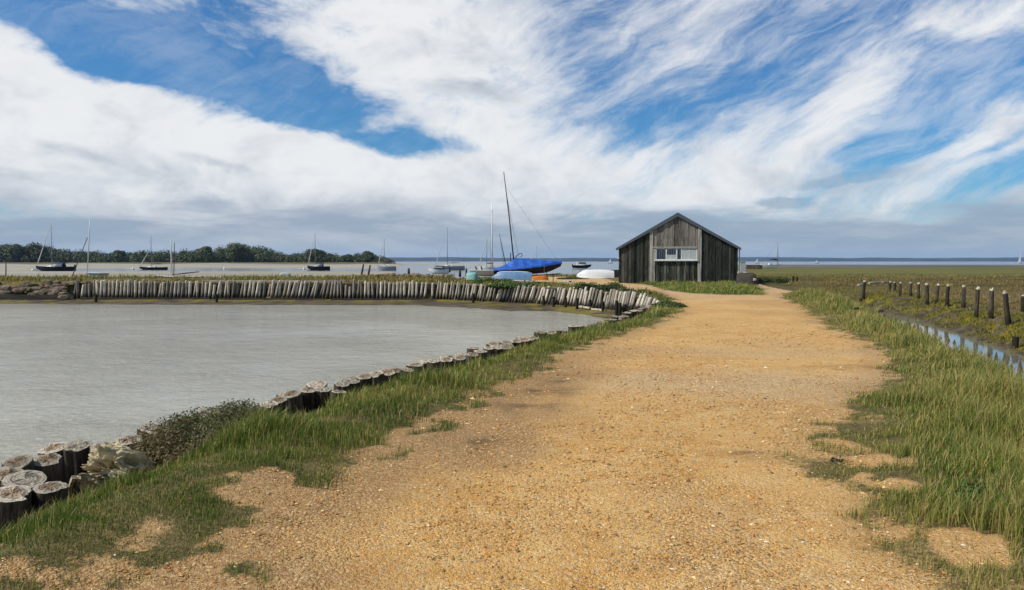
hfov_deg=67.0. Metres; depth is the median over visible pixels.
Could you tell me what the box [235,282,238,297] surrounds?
timber post
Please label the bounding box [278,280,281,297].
timber post
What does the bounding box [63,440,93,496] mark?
log stump
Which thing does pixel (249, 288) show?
timber post
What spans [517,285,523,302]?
timber post
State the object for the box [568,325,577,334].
log stump
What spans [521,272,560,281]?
launching trolley
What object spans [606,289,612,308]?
timber post
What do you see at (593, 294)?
timber post
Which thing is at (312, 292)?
timber post
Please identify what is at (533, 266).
covered dinghy
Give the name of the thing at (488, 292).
timber post
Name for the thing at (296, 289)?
timber post
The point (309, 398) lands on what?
log stump
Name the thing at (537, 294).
timber post
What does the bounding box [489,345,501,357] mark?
log stump
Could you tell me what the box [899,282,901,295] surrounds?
ditch post
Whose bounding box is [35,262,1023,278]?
sea water
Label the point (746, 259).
hills
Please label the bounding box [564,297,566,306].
stub post
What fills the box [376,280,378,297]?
timber post
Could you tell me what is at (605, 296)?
timber post
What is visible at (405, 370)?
log stump
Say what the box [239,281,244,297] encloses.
timber post
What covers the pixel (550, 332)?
log stump
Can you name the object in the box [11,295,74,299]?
timber beam
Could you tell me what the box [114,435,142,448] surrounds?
log stump
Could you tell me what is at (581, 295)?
timber post
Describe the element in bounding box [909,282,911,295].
ditch post
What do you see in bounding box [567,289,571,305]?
timber post
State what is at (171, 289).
timber post
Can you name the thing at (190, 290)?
timber post
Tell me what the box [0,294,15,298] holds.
timber beam
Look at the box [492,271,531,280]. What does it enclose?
upturned boat
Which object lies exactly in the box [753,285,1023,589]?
bank grass
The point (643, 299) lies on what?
timber post
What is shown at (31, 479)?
log stump
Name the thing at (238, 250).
broadleaf tree
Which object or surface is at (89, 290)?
timber post
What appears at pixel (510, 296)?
timber post
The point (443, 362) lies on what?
log stump
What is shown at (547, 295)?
timber post
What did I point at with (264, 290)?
timber post
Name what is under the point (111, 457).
rock
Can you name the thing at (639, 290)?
shrub
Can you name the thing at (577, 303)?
stub post
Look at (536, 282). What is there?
green bush
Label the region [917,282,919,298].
ditch post
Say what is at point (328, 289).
timber post
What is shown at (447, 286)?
timber post
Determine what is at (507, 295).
timber post
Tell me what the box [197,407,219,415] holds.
log stump
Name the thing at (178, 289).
timber post
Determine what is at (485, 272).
keelboat
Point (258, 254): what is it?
wood
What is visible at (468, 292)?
timber post
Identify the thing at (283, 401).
log stump
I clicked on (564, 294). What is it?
timber post
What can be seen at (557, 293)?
timber post
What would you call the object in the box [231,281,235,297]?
timber post
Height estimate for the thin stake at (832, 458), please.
0.041 m
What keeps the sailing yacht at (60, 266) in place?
on the sea water at (561, 269)
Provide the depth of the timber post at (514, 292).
42.18 m
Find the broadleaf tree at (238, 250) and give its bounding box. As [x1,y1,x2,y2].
[224,241,251,261]
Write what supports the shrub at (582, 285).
on the ground at (68, 562)
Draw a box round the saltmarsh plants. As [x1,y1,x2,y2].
[803,284,1023,352]
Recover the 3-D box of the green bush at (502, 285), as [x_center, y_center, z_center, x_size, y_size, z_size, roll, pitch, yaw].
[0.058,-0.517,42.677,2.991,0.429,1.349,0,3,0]
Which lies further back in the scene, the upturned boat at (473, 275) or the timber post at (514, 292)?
the upturned boat at (473, 275)
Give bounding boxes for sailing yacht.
[36,226,76,270]
[139,236,167,269]
[307,235,329,269]
[377,241,395,269]
[435,229,464,269]
[478,239,495,269]
[760,245,780,268]
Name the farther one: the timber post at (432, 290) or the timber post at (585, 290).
the timber post at (432, 290)
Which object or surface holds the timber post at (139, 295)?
on the mudflat
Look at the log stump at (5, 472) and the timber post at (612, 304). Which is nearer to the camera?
the log stump at (5, 472)
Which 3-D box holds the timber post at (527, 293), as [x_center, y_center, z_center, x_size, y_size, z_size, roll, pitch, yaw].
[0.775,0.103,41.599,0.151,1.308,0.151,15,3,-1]
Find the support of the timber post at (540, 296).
on the mudflat
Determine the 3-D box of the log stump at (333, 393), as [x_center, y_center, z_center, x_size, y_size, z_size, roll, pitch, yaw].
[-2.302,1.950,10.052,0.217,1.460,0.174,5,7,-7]
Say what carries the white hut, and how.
on the ground at (68, 562)
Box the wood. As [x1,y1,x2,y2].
[0,243,394,262]
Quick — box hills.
[283,257,1023,261]
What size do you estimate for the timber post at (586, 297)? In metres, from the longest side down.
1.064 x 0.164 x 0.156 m
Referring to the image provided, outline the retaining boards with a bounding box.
[79,283,652,308]
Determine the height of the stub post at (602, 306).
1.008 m
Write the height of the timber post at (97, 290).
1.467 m
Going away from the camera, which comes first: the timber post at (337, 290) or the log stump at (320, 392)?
the log stump at (320, 392)
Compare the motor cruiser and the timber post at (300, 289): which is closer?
the timber post at (300, 289)
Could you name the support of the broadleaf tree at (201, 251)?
on the ground at (68, 562)
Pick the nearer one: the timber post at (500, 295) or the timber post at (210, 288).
the timber post at (500, 295)
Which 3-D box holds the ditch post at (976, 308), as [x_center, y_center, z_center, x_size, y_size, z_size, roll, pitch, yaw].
[17.817,0.487,29.653,0.165,1.678,0.233,1,3,13]
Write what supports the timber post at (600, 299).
on the mudflat
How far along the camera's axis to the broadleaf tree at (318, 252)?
552.45 m
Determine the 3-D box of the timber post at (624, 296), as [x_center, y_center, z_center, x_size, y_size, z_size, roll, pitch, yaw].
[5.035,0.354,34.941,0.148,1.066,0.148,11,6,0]
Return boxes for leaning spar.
[72,237,87,276]
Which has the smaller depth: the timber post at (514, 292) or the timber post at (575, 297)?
the timber post at (575, 297)
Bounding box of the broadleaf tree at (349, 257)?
[341,254,353,261]
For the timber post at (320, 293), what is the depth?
46.00 m
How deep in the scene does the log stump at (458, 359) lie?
13.70 m
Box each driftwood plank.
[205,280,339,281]
[239,280,351,280]
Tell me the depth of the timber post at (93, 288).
46.56 m
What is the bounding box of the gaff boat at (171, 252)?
[157,240,200,277]
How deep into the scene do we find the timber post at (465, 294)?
44.44 m
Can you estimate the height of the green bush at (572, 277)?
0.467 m
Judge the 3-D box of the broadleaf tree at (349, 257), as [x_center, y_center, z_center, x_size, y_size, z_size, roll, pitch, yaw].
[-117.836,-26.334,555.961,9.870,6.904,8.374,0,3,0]
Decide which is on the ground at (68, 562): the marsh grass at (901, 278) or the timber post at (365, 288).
the marsh grass at (901, 278)
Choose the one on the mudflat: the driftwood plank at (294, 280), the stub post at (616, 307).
the stub post at (616, 307)
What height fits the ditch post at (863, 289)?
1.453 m
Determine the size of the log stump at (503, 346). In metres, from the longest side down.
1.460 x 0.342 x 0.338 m
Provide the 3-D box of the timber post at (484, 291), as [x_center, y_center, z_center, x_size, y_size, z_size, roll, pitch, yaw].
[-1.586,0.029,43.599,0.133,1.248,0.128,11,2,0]
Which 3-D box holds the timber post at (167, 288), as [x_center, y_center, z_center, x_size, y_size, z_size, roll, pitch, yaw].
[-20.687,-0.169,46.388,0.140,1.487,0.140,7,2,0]
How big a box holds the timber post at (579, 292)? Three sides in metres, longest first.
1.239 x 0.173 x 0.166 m
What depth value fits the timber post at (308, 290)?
45.99 m
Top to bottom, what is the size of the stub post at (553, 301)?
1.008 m
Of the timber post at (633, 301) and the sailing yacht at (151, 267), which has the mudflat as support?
the timber post at (633, 301)
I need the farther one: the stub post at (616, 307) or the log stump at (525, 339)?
the stub post at (616, 307)
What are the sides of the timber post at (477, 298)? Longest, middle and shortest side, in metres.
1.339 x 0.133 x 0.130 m
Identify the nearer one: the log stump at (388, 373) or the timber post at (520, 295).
the log stump at (388, 373)
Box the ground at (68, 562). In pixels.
[0,262,1023,589]
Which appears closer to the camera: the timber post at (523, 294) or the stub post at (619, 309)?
the stub post at (619, 309)
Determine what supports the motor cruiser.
on the sea water at (561, 269)
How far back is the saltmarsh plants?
32.17 m
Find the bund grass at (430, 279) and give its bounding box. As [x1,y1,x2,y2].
[0,272,673,299]
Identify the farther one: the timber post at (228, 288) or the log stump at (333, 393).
the timber post at (228, 288)
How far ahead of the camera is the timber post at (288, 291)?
46.03 m
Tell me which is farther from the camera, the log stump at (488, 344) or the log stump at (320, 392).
the log stump at (488, 344)
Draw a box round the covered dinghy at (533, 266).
[493,172,561,274]
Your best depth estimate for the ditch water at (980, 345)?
24.74 m
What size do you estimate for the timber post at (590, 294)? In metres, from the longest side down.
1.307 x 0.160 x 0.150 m
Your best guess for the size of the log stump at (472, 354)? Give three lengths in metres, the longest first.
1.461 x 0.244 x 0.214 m
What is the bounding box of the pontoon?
[746,265,761,268]
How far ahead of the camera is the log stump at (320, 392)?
10.09 m
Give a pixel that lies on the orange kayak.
(543, 277)
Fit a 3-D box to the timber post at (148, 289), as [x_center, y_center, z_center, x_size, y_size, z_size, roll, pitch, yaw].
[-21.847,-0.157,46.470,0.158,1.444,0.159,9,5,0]
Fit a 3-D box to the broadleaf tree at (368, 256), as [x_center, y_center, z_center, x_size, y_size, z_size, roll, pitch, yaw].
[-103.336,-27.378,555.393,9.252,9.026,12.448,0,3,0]
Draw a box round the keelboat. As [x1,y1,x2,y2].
[470,203,493,275]
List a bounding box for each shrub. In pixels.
[127,398,274,470]
[572,282,616,290]
[604,282,626,289]
[618,288,652,293]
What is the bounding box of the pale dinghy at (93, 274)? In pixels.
[86,220,108,275]
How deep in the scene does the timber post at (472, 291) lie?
44.10 m
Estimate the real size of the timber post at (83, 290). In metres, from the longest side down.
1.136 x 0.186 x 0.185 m
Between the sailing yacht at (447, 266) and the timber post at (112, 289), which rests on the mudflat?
the timber post at (112, 289)
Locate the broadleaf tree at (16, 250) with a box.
[7,244,26,261]
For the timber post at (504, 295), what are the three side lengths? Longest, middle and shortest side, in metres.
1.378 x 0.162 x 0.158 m
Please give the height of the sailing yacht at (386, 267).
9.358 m
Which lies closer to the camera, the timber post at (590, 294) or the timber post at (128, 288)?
the timber post at (590, 294)
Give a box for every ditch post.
[862,280,865,299]
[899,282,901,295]
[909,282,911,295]
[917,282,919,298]
[925,283,928,305]
[934,283,939,303]
[945,284,949,306]
[961,285,965,307]
[974,286,979,317]
[988,288,993,318]
[1002,291,1011,324]
[1021,295,1023,311]
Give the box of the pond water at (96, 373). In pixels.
[0,304,604,468]
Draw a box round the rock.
[76,442,153,494]
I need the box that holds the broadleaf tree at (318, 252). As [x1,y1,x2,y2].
[305,248,325,260]
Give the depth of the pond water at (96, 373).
20.56 m
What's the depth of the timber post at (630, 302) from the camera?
34.23 m
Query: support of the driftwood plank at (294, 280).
on the ground at (68, 562)
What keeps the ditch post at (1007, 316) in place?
on the mudflat
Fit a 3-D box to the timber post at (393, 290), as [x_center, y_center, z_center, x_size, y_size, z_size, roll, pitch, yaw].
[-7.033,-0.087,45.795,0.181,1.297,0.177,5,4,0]
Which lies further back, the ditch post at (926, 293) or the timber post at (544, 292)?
the timber post at (544, 292)
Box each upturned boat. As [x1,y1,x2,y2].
[466,272,477,279]
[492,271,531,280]
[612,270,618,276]
[736,273,758,284]
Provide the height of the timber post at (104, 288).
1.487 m
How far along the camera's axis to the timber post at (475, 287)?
43.95 m
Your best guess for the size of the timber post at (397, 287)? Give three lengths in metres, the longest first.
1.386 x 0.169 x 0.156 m
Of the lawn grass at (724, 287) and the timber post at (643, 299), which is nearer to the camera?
the timber post at (643, 299)
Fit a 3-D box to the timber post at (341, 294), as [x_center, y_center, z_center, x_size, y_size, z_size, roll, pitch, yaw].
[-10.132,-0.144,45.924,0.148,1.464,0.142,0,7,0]
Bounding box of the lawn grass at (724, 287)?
[629,279,765,294]
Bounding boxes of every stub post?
[472,293,474,302]
[552,296,554,306]
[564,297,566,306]
[576,298,578,308]
[601,301,603,311]
[615,300,617,315]
[618,303,621,315]
[1012,336,1018,348]
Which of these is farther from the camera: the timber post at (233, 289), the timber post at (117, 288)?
the timber post at (117, 288)
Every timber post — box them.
[76,280,79,298]
[80,284,84,298]
[84,281,87,296]
[88,284,90,296]
[93,280,94,296]
[96,280,98,296]
[99,280,102,297]
[103,280,105,297]
[108,281,110,297]
[112,281,113,297]
[115,280,118,297]
[119,281,122,297]
[123,280,126,297]
[127,280,130,297]
[131,280,133,297]
[134,280,136,297]
[138,281,140,297]
[142,279,144,297]
[146,281,150,297]
[150,281,152,297]
[154,281,155,297]
[161,282,164,297]
[165,280,168,297]
[169,281,172,297]
[173,281,177,297]
[177,281,180,297]
[180,282,184,297]
[185,280,187,297]
[188,281,191,297]
[193,281,196,297]
[196,281,198,297]
[201,280,203,297]
[204,282,206,297]
[208,281,211,297]
[212,285,215,298]
[219,280,221,297]
[224,281,226,297]
[227,280,229,297]
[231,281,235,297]
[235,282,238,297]
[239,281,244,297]
[243,282,246,297]
[247,280,251,297]
[251,281,254,297]
[255,281,259,297]
[258,281,260,297]
[262,281,265,297]
[270,280,274,297]
[274,282,279,297]
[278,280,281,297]
[282,281,287,297]
[286,281,291,297]
[290,281,296,297]
[294,281,298,297]
[298,281,302,297]
[302,281,305,297]
[306,281,310,297]
[310,281,315,297]
[313,281,318,297]
[318,280,325,297]
[322,281,326,297]
[325,281,330,298]
[329,282,333,298]
[333,280,336,298]
[337,281,338,298]
[340,281,342,298]
[344,285,346,298]
[352,279,354,297]
[356,280,359,297]
[360,281,362,297]
[364,281,366,297]
[367,282,369,297]
[371,281,373,297]
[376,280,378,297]
[380,282,382,297]
[384,281,385,297]
[388,282,390,297]
[391,283,394,297]
[395,281,398,297]
[399,282,402,297]
[403,281,405,297]
[408,282,410,297]
[411,280,413,297]
[415,282,417,297]
[420,282,422,297]
[424,282,427,297]
[431,283,433,297]
[435,281,439,298]
[439,282,441,298]
[442,283,446,298]
[445,283,448,299]
[448,281,452,299]
[451,283,454,299]
[455,281,459,299]
[457,283,460,299]
[460,282,465,299]
[463,283,468,299]
[466,284,469,300]
[469,284,474,300]
[473,284,476,298]
[476,284,480,300]
[479,284,482,300]
[482,285,486,300]
[485,283,491,300]
[488,288,492,300]
[498,288,502,301]
[501,288,506,301]
[505,288,510,301]
[508,285,513,302]
[511,285,516,302]
[513,286,519,302]
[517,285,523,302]
[520,286,526,302]
[523,285,530,302]
[527,286,533,302]
[530,285,536,302]
[533,286,541,303]
[537,287,543,303]
[540,289,545,303]
[545,286,549,303]
[547,289,553,303]
[555,287,559,304]
[556,287,562,304]
[559,289,563,304]
[561,288,566,304]
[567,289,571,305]
[569,287,574,305]
[572,289,577,305]
[575,288,581,305]
[579,289,583,305]
[581,286,587,305]
[583,291,588,305]
[586,287,592,306]
[591,288,595,303]
[592,289,598,307]
[595,291,599,307]
[598,290,602,308]
[603,292,607,306]
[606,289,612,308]
[608,289,615,309]
[610,290,616,309]
[613,290,618,309]
[618,291,621,302]
[622,291,626,310]
[626,291,631,311]
[627,291,633,311]
[629,292,636,310]
[635,295,642,309]
[640,295,645,307]
[642,296,647,306]
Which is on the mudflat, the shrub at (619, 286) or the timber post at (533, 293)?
the timber post at (533, 293)
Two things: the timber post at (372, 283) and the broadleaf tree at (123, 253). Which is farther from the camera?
the broadleaf tree at (123, 253)
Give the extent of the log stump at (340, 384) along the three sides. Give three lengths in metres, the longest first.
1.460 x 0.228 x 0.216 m
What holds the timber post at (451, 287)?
on the mudflat
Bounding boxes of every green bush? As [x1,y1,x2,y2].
[471,277,517,283]
[486,282,539,288]
[527,281,566,285]
[556,276,587,278]
[652,300,688,307]
[758,276,789,282]
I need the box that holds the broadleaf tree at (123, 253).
[112,250,125,259]
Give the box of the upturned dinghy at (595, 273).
[577,269,613,277]
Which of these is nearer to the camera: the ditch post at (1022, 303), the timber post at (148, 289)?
the ditch post at (1022, 303)
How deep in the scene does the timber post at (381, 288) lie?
45.74 m
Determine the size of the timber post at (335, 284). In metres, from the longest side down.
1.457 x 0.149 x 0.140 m
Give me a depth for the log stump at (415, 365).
12.66 m
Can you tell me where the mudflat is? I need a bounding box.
[0,263,1023,371]
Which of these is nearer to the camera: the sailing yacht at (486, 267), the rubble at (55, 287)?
the rubble at (55, 287)
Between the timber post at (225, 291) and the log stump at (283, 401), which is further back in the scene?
the timber post at (225, 291)
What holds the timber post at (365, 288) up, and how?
on the mudflat
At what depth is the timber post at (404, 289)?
45.69 m
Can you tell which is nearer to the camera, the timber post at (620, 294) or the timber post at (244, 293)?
the timber post at (620, 294)
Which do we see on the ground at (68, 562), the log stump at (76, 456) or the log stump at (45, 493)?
the log stump at (45, 493)
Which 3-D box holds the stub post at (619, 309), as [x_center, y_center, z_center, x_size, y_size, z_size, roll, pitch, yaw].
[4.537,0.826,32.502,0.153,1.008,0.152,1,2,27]
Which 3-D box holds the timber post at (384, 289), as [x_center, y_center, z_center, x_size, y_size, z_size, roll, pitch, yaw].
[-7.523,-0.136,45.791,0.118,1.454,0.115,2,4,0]
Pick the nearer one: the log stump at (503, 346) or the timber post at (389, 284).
the log stump at (503, 346)
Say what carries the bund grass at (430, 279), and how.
on the ground at (68, 562)
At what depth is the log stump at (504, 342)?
16.13 m
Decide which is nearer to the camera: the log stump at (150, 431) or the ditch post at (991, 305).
the log stump at (150, 431)
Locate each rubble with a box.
[0,279,79,299]
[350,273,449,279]
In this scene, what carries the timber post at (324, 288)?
on the mudflat
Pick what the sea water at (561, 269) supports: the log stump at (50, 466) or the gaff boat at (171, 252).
the gaff boat at (171, 252)
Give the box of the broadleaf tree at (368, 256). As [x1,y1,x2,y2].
[362,251,373,261]
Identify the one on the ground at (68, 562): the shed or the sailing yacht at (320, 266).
the shed
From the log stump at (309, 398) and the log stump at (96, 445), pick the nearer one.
the log stump at (96, 445)
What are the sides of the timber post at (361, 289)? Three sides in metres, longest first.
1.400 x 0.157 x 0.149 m
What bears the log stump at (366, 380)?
on the mudflat
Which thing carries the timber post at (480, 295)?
on the mudflat
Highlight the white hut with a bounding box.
[738,261,745,271]
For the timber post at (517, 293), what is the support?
on the mudflat
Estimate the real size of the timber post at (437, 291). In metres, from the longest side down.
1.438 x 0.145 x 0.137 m
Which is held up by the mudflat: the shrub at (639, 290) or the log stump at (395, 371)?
the log stump at (395, 371)
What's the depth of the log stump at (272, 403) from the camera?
9.10 m
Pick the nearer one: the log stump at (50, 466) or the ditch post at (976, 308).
the log stump at (50, 466)
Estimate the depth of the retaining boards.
46.21 m
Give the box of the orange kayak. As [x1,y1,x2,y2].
[532,275,548,279]
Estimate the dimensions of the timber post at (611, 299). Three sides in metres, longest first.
1.249 x 0.173 x 0.169 m
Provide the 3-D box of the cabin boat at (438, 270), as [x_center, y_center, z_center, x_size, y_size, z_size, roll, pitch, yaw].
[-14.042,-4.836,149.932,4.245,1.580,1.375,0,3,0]
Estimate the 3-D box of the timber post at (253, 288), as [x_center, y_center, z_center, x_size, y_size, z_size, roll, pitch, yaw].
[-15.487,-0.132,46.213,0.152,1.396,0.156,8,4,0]
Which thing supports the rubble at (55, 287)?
on the mudflat
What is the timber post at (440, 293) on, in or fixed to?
on the mudflat
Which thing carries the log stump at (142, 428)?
on the mudflat
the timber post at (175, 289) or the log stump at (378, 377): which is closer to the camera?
the log stump at (378, 377)
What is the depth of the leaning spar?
117.82 m
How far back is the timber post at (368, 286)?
45.82 m
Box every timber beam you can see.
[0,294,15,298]
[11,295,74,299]
[81,297,209,299]
[214,298,325,299]
[331,298,436,299]
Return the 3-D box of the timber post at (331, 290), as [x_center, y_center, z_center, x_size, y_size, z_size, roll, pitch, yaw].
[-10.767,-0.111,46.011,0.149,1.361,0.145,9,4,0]
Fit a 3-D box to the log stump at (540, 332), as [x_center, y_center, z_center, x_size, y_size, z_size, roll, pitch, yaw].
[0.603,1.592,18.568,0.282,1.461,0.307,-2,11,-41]
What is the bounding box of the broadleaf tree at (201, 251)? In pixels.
[196,246,214,262]
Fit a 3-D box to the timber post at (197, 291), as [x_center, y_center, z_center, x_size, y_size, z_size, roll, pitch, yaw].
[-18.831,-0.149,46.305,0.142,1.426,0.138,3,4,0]
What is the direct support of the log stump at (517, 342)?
on the mudflat
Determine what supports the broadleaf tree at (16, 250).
on the ground at (68, 562)
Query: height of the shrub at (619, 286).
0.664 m
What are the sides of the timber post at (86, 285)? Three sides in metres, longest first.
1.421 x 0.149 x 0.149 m
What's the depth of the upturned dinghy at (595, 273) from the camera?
75.58 m
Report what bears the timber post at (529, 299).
on the mudflat
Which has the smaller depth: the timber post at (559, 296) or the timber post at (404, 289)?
the timber post at (559, 296)
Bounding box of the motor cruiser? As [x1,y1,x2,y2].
[572,262,590,267]
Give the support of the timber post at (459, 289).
on the mudflat
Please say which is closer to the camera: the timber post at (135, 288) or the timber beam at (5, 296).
the timber beam at (5, 296)
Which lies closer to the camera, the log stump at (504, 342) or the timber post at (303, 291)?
the log stump at (504, 342)
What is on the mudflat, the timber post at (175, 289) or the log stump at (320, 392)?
the timber post at (175, 289)
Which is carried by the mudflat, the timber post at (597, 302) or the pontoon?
the timber post at (597, 302)
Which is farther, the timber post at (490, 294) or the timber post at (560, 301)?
the timber post at (490, 294)
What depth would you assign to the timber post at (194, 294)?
46.29 m
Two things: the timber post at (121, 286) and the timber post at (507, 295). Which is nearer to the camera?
the timber post at (507, 295)
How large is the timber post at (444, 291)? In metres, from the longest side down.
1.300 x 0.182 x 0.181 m
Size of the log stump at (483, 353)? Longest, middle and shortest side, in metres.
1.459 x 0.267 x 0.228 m
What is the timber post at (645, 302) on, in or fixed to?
on the mudflat
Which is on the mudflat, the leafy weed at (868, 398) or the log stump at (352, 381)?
the log stump at (352, 381)
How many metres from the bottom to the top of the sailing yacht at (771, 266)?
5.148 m
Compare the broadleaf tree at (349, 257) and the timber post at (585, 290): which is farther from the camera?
the broadleaf tree at (349, 257)
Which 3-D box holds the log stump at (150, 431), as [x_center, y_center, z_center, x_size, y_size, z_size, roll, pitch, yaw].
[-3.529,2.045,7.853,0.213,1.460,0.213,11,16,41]
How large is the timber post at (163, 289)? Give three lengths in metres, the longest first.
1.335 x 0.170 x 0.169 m
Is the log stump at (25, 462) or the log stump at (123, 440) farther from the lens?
the log stump at (123, 440)
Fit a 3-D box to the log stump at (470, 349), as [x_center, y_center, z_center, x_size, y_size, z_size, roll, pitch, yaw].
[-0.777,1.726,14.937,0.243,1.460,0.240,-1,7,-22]
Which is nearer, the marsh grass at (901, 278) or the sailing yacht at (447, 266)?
the marsh grass at (901, 278)
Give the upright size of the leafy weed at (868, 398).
0.196 m
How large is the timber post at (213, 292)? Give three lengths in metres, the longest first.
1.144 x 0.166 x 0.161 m
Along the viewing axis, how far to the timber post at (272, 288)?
46.08 m
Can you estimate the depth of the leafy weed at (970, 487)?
5.16 m
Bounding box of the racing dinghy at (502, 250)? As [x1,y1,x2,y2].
[499,233,505,263]
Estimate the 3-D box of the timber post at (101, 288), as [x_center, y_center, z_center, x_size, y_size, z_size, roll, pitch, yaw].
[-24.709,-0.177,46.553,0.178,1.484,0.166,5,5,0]
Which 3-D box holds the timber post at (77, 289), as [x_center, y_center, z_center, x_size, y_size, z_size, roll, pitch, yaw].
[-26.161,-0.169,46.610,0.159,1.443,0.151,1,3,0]
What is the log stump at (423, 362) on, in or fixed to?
on the mudflat
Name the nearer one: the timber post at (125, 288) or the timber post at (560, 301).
the timber post at (560, 301)
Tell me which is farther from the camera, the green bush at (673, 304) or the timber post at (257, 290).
the timber post at (257, 290)
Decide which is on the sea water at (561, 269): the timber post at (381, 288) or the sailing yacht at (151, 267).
the sailing yacht at (151, 267)
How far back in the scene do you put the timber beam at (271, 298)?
45.66 m
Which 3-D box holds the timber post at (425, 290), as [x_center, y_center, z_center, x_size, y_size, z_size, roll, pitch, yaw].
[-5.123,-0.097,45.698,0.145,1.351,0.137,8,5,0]
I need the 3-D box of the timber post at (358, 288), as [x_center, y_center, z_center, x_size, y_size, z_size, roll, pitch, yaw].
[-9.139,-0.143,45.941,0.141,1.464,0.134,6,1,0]
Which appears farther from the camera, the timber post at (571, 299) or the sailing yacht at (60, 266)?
the sailing yacht at (60, 266)
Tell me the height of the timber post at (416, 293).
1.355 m
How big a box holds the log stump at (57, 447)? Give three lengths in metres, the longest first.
1.460 x 0.273 x 0.264 m
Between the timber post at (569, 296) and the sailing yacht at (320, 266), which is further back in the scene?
the sailing yacht at (320, 266)
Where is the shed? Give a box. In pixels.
[616,213,740,282]
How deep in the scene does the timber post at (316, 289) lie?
45.95 m
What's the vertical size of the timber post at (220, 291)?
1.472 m
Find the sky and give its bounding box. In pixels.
[0,0,1023,257]
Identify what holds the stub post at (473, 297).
on the mudflat
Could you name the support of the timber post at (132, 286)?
on the mudflat
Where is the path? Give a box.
[0,277,1013,589]
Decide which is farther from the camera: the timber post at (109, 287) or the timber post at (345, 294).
the timber post at (109, 287)
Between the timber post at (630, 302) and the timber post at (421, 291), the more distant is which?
the timber post at (421, 291)
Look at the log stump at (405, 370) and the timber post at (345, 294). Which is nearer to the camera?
the log stump at (405, 370)
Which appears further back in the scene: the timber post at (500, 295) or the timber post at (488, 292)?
the timber post at (488, 292)
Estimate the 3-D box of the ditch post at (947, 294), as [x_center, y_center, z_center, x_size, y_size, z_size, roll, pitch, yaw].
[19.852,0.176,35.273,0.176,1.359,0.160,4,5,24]
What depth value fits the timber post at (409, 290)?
45.68 m
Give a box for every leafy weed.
[857,395,885,402]
[926,480,1013,507]
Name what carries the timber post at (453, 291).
on the mudflat
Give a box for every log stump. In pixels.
[0,454,34,469]
[0,467,22,486]
[0,485,31,529]
[1,470,46,514]
[32,481,68,512]
[33,453,64,482]
[38,442,68,475]
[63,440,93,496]
[88,442,109,491]
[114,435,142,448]
[137,423,156,446]
[147,427,167,440]
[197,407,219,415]
[258,400,278,413]
[268,397,288,416]
[280,390,303,416]
[299,388,315,412]
[306,380,327,387]
[315,386,331,409]
[330,389,345,399]
[334,380,349,392]
[341,377,360,394]
[356,374,372,391]
[368,371,384,390]
[379,368,394,384]
[391,368,399,379]
[399,367,413,380]
[406,363,422,374]
[417,359,427,374]
[427,358,439,372]
[439,356,452,371]
[453,355,465,365]
[466,352,478,364]
[467,347,477,352]
[474,350,487,360]
[483,347,493,357]
[486,342,498,346]
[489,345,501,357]
[499,340,511,344]
[499,344,514,353]
[510,339,521,350]
[518,337,530,346]
[534,331,545,340]
[546,330,556,339]
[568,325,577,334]
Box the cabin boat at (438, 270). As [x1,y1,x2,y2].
[429,266,450,273]
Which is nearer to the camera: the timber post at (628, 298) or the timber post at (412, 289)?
the timber post at (628, 298)
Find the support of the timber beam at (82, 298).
on the mudflat
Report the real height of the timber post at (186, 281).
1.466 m
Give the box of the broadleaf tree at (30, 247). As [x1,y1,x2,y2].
[23,242,49,257]
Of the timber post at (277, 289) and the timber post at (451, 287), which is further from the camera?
the timber post at (277, 289)
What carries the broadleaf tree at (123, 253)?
on the ground at (68, 562)
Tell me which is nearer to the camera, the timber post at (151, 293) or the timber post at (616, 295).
the timber post at (616, 295)
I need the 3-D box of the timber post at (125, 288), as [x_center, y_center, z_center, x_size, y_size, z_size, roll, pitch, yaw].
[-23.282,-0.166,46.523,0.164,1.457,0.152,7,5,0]
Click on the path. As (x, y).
(376, 567)
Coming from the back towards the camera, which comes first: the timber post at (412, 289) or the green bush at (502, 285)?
the timber post at (412, 289)
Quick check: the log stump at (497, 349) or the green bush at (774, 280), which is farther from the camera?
the green bush at (774, 280)
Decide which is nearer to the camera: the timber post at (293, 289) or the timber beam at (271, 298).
the timber beam at (271, 298)
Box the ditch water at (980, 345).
[877,312,1023,377]
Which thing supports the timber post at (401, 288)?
on the mudflat
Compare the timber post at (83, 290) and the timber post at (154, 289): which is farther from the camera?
the timber post at (83, 290)
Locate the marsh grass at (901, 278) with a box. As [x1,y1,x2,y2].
[754,273,1023,314]
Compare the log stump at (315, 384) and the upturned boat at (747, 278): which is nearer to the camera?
the log stump at (315, 384)
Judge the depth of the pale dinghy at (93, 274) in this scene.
127.68 m
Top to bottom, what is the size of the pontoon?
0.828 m
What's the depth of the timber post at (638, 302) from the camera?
33.54 m
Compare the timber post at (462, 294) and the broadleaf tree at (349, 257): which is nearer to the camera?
the timber post at (462, 294)
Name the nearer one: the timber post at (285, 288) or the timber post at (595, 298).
the timber post at (595, 298)
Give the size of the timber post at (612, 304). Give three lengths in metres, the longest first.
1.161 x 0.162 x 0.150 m
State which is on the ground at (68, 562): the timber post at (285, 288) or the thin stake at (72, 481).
the thin stake at (72, 481)
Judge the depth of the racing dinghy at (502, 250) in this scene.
67.86 m
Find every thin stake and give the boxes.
[68,475,75,497]
[830,455,840,460]
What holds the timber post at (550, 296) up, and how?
on the mudflat

